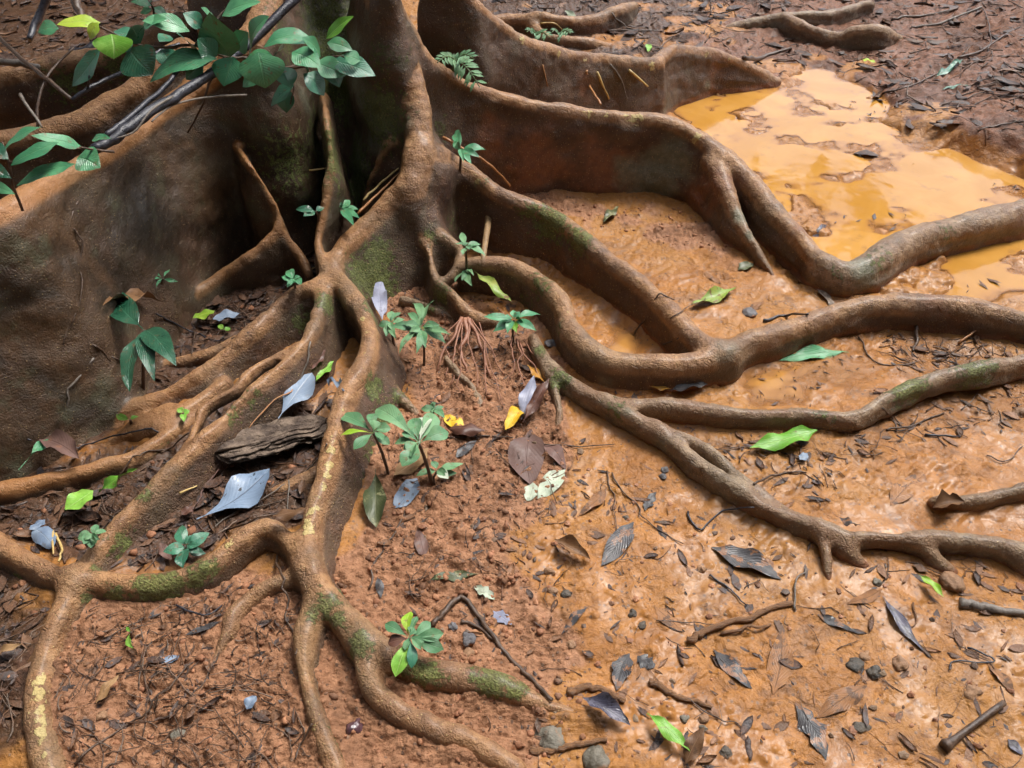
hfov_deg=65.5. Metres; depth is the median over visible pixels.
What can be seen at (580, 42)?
surface root
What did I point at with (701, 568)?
stone
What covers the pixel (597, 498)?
fallen leaf
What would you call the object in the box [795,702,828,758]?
fallen leaf
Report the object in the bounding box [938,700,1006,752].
dead branch
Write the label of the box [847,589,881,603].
fallen leaf
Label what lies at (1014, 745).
fallen leaf
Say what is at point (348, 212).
seedling
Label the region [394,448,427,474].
fallen leaf
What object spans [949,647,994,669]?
dead stick
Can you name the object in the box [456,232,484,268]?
seedling
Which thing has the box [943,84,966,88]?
fallen leaf
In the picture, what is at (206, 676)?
dead stick
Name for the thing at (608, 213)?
fallen leaf
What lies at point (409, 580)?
fine twigs
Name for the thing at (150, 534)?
clay crumbs
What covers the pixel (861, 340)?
dead stick
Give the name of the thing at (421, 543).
fallen leaf
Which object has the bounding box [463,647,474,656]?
stone
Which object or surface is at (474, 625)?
thin root
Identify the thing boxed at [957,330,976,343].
dead stick
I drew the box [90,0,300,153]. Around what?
fallen branch
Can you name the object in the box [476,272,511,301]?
fallen leaf
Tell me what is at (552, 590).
stone
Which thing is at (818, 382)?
leaf litter
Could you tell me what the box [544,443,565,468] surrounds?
fallen leaf
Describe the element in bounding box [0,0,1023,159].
fine twigs
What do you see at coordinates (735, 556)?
fallen leaf
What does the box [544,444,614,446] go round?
dead stick
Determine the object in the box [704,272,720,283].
fallen leaf
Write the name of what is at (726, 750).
stone
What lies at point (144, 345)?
sapling
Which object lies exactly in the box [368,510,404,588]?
dead stick
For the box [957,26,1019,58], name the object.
dead stick
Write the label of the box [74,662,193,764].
dead stick
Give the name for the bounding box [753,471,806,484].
dead stick
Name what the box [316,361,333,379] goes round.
fallen leaf
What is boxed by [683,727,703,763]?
fallen leaf
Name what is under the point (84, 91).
fallen branch
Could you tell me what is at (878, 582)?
stone
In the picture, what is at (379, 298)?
fallen leaf
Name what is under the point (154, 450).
dead stick
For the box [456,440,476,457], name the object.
fallen leaf
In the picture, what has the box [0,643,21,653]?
fallen leaf
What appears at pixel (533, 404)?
fallen leaf
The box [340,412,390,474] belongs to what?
seedling
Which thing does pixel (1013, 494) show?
surface root
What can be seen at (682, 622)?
dead stick
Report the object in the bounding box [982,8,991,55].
dead stick
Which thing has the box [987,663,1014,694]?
fallen leaf
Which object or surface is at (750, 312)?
stone
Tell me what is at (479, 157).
straw
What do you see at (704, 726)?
stone
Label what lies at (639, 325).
dead stick
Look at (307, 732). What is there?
dead stick
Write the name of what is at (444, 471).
seedling
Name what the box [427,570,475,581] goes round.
fallen leaf
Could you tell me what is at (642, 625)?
stone
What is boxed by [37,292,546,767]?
leaf litter
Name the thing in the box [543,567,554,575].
stone
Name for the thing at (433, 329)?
seedling
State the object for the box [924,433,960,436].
dead stick
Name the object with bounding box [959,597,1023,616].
dead branch
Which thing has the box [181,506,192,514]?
fallen leaf
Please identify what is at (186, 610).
dead stick
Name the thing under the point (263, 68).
leafy sapling
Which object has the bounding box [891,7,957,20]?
dead stick
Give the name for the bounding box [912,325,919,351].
dead stick
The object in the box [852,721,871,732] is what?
stone
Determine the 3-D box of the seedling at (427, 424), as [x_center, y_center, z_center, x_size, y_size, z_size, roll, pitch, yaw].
[-0.232,0.153,1.949,0.143,0.182,0.222,-19,45,-19]
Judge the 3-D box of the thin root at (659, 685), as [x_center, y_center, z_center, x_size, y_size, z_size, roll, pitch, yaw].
[0.330,0.613,1.568,0.130,0.021,0.022,18,45,19]
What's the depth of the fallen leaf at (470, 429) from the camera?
2.07 m
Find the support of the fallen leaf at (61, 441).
on the buttress tree
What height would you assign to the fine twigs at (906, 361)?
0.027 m
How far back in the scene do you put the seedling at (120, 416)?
2.02 m
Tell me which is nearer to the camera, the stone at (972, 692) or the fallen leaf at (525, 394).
the stone at (972, 692)
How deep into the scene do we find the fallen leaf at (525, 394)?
2.14 m
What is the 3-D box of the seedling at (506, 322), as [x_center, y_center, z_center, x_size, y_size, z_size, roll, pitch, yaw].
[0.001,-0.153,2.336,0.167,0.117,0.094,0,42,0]
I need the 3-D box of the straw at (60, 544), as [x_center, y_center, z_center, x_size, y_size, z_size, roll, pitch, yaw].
[-0.984,0.352,1.726,0.009,0.089,0.167,-26,48,-26]
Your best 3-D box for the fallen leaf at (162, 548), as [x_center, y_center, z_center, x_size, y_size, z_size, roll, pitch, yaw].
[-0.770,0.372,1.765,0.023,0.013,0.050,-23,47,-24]
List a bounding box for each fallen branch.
[0,36,179,126]
[0,58,39,69]
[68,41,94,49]
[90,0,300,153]
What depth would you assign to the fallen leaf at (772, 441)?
2.05 m
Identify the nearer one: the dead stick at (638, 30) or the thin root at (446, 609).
the thin root at (446, 609)
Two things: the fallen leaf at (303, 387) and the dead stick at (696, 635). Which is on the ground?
the dead stick at (696, 635)
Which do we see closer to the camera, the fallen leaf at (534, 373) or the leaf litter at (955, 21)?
the fallen leaf at (534, 373)
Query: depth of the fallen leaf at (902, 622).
1.68 m
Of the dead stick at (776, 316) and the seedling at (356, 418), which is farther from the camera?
the dead stick at (776, 316)
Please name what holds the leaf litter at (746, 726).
on the ground
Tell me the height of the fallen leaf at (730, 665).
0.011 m
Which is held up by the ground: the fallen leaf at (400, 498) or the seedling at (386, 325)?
the fallen leaf at (400, 498)
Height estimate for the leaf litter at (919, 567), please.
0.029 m
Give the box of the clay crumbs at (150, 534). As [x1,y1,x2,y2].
[0,259,314,699]
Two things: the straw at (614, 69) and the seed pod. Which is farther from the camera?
the straw at (614, 69)
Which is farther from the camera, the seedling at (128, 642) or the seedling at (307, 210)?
the seedling at (307, 210)
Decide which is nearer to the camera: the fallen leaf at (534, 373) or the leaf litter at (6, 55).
the fallen leaf at (534, 373)
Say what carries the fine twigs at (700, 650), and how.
on the ground
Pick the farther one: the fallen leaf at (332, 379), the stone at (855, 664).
the fallen leaf at (332, 379)
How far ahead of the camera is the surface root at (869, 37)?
4.17 m
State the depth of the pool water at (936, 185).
3.22 m
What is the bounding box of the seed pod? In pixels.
[345,718,363,734]
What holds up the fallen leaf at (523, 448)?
on the ground
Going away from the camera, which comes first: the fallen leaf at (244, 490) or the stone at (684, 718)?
the stone at (684, 718)
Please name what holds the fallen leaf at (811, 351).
in the puddle water at (770, 385)
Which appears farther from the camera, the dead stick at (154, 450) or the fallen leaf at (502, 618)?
the dead stick at (154, 450)
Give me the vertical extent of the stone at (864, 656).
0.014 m
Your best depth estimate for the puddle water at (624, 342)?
2.40 m
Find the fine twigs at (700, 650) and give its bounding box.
[367,411,1022,767]
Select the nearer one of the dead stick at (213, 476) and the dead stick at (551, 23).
the dead stick at (213, 476)
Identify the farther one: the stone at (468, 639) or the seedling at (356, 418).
the seedling at (356, 418)
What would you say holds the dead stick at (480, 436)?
on the ground
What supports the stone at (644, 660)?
on the ground
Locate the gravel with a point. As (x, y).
(904, 755)
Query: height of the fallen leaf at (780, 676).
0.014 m
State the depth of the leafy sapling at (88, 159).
1.67 m
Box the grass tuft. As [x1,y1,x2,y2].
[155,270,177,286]
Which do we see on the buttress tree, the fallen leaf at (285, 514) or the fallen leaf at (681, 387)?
the fallen leaf at (285, 514)
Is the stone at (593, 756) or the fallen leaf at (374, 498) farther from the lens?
the fallen leaf at (374, 498)
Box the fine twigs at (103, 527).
[0,264,335,741]
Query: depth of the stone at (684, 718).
1.54 m
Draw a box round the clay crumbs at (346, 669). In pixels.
[60,203,727,767]
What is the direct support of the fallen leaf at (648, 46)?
on the ground
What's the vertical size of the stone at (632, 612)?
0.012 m
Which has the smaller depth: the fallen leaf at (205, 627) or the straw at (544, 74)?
the fallen leaf at (205, 627)
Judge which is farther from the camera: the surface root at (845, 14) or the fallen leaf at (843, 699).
the surface root at (845, 14)
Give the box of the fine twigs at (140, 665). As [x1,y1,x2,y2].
[54,574,318,767]
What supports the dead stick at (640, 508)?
on the ground
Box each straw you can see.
[51,530,53,554]
[54,532,63,561]
[179,485,196,493]
[309,168,325,171]
[357,172,399,214]
[363,168,398,200]
[442,136,510,185]
[542,65,547,85]
[585,70,601,104]
[597,71,609,99]
[610,64,627,98]
[628,69,648,86]
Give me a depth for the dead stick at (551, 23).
4.21 m
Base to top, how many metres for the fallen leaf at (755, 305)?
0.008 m
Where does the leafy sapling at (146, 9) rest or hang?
on the buttress tree
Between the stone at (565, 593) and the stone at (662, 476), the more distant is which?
the stone at (662, 476)
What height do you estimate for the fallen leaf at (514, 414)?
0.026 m
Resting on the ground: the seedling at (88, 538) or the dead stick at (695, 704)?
the dead stick at (695, 704)
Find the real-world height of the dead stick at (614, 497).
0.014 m
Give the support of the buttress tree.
on the ground
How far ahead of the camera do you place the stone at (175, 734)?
1.48 m
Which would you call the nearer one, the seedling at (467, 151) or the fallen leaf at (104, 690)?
the fallen leaf at (104, 690)
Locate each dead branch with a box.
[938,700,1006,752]
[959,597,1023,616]
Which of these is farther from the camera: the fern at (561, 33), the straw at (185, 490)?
the fern at (561, 33)
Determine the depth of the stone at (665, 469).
1.99 m
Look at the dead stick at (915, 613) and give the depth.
1.70 m
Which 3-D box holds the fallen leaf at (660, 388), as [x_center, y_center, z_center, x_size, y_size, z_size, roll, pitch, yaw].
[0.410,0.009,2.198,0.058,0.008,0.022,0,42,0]
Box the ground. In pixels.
[0,0,1023,767]
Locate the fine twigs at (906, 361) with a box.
[623,334,1023,580]
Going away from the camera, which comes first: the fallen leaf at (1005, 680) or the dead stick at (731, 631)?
the fallen leaf at (1005, 680)
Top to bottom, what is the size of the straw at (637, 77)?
0.094 m
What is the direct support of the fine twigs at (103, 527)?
on the ground
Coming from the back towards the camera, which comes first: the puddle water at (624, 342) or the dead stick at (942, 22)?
the dead stick at (942, 22)
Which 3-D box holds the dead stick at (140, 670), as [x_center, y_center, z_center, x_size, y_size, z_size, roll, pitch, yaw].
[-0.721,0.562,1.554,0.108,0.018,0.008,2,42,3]
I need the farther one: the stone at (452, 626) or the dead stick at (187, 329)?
the dead stick at (187, 329)
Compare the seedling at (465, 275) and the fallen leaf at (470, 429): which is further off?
the seedling at (465, 275)
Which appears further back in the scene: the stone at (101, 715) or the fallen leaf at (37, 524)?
the fallen leaf at (37, 524)
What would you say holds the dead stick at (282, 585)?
on the ground
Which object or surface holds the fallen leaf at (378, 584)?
on the ground
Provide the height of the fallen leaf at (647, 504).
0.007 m
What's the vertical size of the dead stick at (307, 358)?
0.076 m
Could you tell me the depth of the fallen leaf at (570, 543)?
1.80 m
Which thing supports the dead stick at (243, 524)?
on the buttress tree
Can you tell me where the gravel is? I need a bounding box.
[386,412,1023,767]
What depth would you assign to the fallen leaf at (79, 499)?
1.83 m
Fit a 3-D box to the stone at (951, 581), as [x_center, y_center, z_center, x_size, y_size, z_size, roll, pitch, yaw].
[0.971,0.438,1.758,0.058,0.031,0.044,32,51,30]
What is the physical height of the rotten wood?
0.080 m
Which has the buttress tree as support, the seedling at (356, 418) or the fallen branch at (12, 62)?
the fallen branch at (12, 62)
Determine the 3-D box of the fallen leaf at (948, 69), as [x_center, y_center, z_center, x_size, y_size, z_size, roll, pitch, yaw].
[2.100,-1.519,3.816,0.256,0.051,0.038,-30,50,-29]
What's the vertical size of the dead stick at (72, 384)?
0.114 m
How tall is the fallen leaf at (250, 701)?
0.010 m
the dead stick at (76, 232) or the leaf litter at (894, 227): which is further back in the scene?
the leaf litter at (894, 227)
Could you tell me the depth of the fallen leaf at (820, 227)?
2.85 m
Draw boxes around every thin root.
[431,594,552,701]
[460,620,492,640]
[530,737,606,754]
[566,683,625,703]
[649,678,712,709]
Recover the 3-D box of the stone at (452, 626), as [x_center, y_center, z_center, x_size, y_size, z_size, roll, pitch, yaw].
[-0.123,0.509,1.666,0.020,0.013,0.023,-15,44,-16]
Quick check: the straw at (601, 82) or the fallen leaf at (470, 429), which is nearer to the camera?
the fallen leaf at (470, 429)
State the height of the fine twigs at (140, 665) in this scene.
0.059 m
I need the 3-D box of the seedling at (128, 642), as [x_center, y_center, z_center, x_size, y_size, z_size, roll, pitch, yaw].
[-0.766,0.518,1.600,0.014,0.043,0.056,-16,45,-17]
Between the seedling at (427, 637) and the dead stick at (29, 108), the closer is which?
the seedling at (427, 637)
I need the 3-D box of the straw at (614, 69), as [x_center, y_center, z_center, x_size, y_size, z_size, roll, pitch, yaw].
[0.442,-1.254,3.302,0.094,0.153,0.012,-8,43,-9]
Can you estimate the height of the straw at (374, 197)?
0.062 m
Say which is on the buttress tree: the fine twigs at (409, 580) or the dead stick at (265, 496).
the dead stick at (265, 496)
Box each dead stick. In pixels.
[19,93,42,127]
[27,427,158,448]
[49,358,94,434]
[63,201,82,344]
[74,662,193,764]
[92,344,110,361]
[103,620,140,638]
[116,669,167,673]
[119,432,189,474]
[156,313,247,341]
[176,604,221,615]
[183,652,219,707]
[191,329,195,353]
[192,469,219,513]
[206,443,326,531]
[226,513,276,530]
[248,389,292,428]
[275,555,297,654]
[287,480,289,508]
[295,723,312,758]
[300,341,310,378]
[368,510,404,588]
[448,435,516,437]
[540,22,563,32]
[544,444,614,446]
[606,470,616,529]
[607,29,663,31]
[611,12,643,35]
[611,472,682,543]
[633,293,674,335]
[656,620,710,624]
[663,299,704,325]
[686,600,793,642]
[687,507,754,530]
[688,698,737,723]
[709,574,746,605]
[720,623,770,634]
[741,46,791,60]
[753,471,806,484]
[763,312,808,321]
[793,567,806,610]
[858,336,915,365]
[881,407,896,429]
[882,73,937,93]
[886,412,944,430]
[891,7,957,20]
[911,6,981,27]
[911,602,917,627]
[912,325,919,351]
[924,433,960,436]
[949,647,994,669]
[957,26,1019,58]
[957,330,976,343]
[977,121,1023,131]
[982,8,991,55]
[987,446,1022,461]
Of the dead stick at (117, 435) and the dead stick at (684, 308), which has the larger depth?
the dead stick at (684, 308)
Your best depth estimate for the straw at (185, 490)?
1.86 m
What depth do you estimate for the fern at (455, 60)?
2.64 m
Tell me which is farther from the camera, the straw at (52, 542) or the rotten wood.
the rotten wood
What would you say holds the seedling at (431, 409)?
on the ground
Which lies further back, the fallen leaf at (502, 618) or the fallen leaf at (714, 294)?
the fallen leaf at (714, 294)
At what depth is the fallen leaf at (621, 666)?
1.61 m
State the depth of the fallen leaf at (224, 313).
2.39 m
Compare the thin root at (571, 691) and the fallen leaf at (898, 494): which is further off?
the fallen leaf at (898, 494)
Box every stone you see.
[96,710,108,720]
[170,728,185,740]
[448,621,457,631]
[462,632,475,646]
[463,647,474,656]
[534,725,564,750]
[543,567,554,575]
[544,339,555,347]
[547,587,557,595]
[560,590,570,597]
[566,640,575,648]
[582,745,609,767]
[628,608,636,617]
[638,621,646,628]
[658,473,666,479]
[661,466,668,472]
[680,715,689,723]
[697,565,706,572]
[698,714,708,723]
[699,725,707,732]
[720,745,732,759]
[742,307,757,317]
[845,657,864,673]
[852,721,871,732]
[858,650,870,660]
[866,665,881,680]
[873,578,882,586]
[892,655,908,671]
[939,571,965,592]
[964,684,983,700]
[1012,407,1023,417]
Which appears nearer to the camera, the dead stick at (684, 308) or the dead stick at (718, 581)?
the dead stick at (718, 581)
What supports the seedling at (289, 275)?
on the buttress tree
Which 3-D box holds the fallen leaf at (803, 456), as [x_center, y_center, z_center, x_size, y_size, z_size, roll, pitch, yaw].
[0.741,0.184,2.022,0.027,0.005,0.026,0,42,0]
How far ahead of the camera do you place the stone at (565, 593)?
1.73 m
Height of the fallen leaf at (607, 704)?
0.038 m
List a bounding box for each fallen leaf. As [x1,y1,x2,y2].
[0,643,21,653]
[19,438,48,468]
[30,519,44,529]
[31,526,56,548]
[39,429,78,458]
[65,489,92,509]
[96,468,136,495]
[96,675,118,702]
[102,288,161,305]
[148,605,167,617]
[158,543,171,559]
[160,655,178,663]
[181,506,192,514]
[186,620,222,634]
[193,309,213,319]
[196,469,269,518]
[213,309,239,320]
[244,695,256,708]
[273,507,305,520]
[278,373,314,417]
[312,349,325,368]
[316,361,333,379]
[327,377,343,390]
[363,469,386,526]
[371,282,386,319]
[375,577,383,596]
[393,478,419,507]
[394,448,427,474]
[414,530,428,556]
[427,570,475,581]
[444,414,463,426]
[448,423,484,436]
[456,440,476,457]
[474,584,494,599]
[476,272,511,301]
[493,610,511,624]
[505,406,523,429]
[508,429,543,483]
[518,376,535,418]
[524,378,549,419]
[524,483,537,500]
[528,365,543,380]
[538,469,564,497]
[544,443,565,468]
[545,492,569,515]
[554,534,589,558]
[561,607,586,634]
[564,10,575,15]
[578,487,606,515]
[583,692,629,724]
[601,522,633,565]
[603,206,618,221]
[611,653,633,689]
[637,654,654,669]
[643,492,655,510]
[645,44,651,50]
[647,713,689,750]
[650,386,670,390]
[654,606,682,632]
[671,382,706,390]
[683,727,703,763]
[691,286,735,303]
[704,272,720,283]
[711,544,780,578]
[713,649,751,688]
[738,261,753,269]
[750,301,763,309]
[750,425,816,450]
[767,629,793,693]
[779,344,845,361]
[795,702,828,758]
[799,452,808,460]
[813,224,826,236]
[817,614,854,630]
[817,685,866,717]
[835,515,859,525]
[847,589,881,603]
[883,597,922,650]
[890,474,925,504]
[920,575,943,596]
[933,489,964,507]
[934,59,962,77]
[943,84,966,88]
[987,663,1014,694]
[1008,739,1022,754]
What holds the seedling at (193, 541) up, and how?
on the ground
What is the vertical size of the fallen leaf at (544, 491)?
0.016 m
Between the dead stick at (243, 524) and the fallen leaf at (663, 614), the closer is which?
the fallen leaf at (663, 614)
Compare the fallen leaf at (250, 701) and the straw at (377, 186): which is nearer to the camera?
the fallen leaf at (250, 701)
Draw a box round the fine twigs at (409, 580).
[379,288,572,606]
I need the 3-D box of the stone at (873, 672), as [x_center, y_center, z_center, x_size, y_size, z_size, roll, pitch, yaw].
[0.732,0.584,1.609,0.032,0.019,0.033,0,42,0]
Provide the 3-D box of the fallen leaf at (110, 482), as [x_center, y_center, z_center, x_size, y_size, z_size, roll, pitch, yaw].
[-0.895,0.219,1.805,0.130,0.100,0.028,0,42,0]
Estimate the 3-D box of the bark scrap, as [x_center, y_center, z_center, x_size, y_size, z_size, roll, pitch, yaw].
[1.020,-0.257,2.526,0.031,0.013,0.190,-15,44,-16]
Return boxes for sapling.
[0,126,114,210]
[26,0,50,41]
[38,0,374,132]
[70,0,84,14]
[110,292,175,390]
[131,0,165,14]
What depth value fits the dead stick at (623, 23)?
4.33 m
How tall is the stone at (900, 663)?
0.016 m
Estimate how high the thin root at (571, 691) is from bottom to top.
0.025 m
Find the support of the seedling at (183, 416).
on the buttress tree
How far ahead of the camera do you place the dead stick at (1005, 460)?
2.03 m
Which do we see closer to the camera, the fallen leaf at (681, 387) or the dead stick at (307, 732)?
the dead stick at (307, 732)
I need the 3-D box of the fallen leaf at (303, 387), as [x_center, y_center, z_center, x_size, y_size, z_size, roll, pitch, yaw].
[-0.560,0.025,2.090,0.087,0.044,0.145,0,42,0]
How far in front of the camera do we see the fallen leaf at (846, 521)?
1.83 m
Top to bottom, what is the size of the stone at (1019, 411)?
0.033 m
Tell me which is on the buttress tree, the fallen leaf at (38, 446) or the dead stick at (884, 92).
the fallen leaf at (38, 446)
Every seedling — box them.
[78,524,105,547]
[116,413,137,424]
[125,627,133,648]
[163,525,208,567]
[177,407,189,420]
[218,324,229,333]
[282,269,301,288]
[296,205,323,222]
[338,200,358,226]
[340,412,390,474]
[375,404,448,485]
[379,311,404,345]
[385,612,443,676]
[391,301,448,365]
[416,461,462,484]
[421,402,444,417]
[452,130,484,172]
[454,269,473,285]
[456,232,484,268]
[484,310,539,343]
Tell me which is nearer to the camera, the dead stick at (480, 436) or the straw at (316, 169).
the dead stick at (480, 436)
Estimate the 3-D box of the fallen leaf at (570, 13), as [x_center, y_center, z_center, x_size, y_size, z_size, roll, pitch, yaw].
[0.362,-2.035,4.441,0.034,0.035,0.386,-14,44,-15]
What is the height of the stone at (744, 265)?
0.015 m
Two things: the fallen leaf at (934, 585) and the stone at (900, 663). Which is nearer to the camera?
the stone at (900, 663)
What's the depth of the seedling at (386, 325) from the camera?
2.27 m
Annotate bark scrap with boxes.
[818,289,833,304]
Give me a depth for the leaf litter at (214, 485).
1.86 m
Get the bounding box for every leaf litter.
[0,0,783,66]
[0,250,331,728]
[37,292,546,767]
[376,408,1023,767]
[598,333,1019,585]
[605,0,1023,155]
[753,349,873,406]
[835,104,1018,291]
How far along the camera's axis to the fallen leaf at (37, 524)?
1.81 m
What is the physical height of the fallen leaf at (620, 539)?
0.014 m
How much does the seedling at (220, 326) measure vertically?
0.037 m
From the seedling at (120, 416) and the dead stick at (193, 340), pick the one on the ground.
the dead stick at (193, 340)
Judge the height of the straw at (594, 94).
0.098 m
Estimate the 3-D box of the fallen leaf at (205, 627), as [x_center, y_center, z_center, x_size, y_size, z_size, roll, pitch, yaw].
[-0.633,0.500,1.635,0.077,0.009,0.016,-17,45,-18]
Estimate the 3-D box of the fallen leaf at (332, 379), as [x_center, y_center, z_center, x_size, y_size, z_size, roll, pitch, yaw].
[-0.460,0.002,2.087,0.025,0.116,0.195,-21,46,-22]
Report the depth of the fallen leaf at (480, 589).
1.73 m
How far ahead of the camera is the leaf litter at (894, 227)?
2.92 m
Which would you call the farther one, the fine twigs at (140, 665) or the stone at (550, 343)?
the stone at (550, 343)
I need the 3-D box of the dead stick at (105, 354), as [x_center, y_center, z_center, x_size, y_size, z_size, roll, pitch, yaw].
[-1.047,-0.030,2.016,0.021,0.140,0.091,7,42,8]
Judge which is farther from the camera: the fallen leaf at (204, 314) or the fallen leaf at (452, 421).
the fallen leaf at (204, 314)
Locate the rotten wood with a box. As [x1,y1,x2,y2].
[214,414,326,463]
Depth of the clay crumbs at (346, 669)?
1.69 m
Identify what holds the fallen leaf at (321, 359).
on the buttress tree
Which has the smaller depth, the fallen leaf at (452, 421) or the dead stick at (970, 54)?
the fallen leaf at (452, 421)
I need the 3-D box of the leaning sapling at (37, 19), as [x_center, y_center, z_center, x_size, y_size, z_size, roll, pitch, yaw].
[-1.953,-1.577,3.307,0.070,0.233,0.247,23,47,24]
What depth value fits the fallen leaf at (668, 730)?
1.49 m
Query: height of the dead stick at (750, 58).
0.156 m
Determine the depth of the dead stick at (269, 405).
2.06 m
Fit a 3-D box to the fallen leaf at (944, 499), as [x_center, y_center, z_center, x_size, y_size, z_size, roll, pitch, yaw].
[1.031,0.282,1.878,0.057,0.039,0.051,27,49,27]
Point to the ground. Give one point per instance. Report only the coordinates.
(680, 270)
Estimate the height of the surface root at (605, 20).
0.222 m
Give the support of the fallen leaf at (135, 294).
on the sapling at (144, 345)
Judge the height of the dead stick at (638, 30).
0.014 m
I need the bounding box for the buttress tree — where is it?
[0,0,1023,767]
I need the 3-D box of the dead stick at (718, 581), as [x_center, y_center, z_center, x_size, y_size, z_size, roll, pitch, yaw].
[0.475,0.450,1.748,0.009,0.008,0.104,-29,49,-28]
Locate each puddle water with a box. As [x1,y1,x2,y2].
[607,325,637,353]
[746,348,870,402]
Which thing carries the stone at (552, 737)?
on the ground
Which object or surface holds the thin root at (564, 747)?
on the ground
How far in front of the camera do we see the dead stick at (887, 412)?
2.12 m
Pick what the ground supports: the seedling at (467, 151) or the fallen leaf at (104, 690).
the fallen leaf at (104, 690)
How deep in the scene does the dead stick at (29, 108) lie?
1.99 m
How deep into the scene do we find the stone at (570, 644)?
1.64 m
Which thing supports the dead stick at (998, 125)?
on the ground
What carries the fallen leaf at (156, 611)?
on the ground
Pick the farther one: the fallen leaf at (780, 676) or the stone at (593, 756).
the fallen leaf at (780, 676)
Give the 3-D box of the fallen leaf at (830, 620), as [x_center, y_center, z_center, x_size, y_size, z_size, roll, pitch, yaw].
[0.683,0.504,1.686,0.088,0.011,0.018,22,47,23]
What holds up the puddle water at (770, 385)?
on the ground
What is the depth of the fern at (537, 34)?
3.69 m
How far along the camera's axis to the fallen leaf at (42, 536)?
1.78 m
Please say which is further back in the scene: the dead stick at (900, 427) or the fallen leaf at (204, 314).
the fallen leaf at (204, 314)
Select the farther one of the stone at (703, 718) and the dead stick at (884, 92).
the dead stick at (884, 92)
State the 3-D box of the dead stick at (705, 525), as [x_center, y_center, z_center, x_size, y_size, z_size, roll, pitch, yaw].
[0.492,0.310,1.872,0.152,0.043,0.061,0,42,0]
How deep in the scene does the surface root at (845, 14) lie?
4.37 m
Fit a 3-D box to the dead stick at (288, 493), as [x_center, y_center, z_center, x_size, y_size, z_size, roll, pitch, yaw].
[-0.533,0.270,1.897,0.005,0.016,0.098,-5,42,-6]
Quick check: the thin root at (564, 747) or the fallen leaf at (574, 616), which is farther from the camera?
the fallen leaf at (574, 616)
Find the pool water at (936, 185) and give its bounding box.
[674,68,1023,301]
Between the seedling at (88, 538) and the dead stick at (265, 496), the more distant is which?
the dead stick at (265, 496)
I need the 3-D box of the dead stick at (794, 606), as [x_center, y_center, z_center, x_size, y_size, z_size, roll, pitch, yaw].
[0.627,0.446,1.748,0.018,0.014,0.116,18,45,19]
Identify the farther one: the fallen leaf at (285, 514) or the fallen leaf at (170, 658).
the fallen leaf at (285, 514)
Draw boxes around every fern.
[434,49,485,91]
[524,27,551,40]
[550,28,572,42]
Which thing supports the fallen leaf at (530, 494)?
on the ground
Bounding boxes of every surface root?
[495,1,638,35]
[526,19,611,49]
[725,0,874,28]
[776,12,902,50]
[927,482,1023,511]
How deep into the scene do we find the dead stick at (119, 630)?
1.62 m
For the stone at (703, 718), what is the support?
on the ground

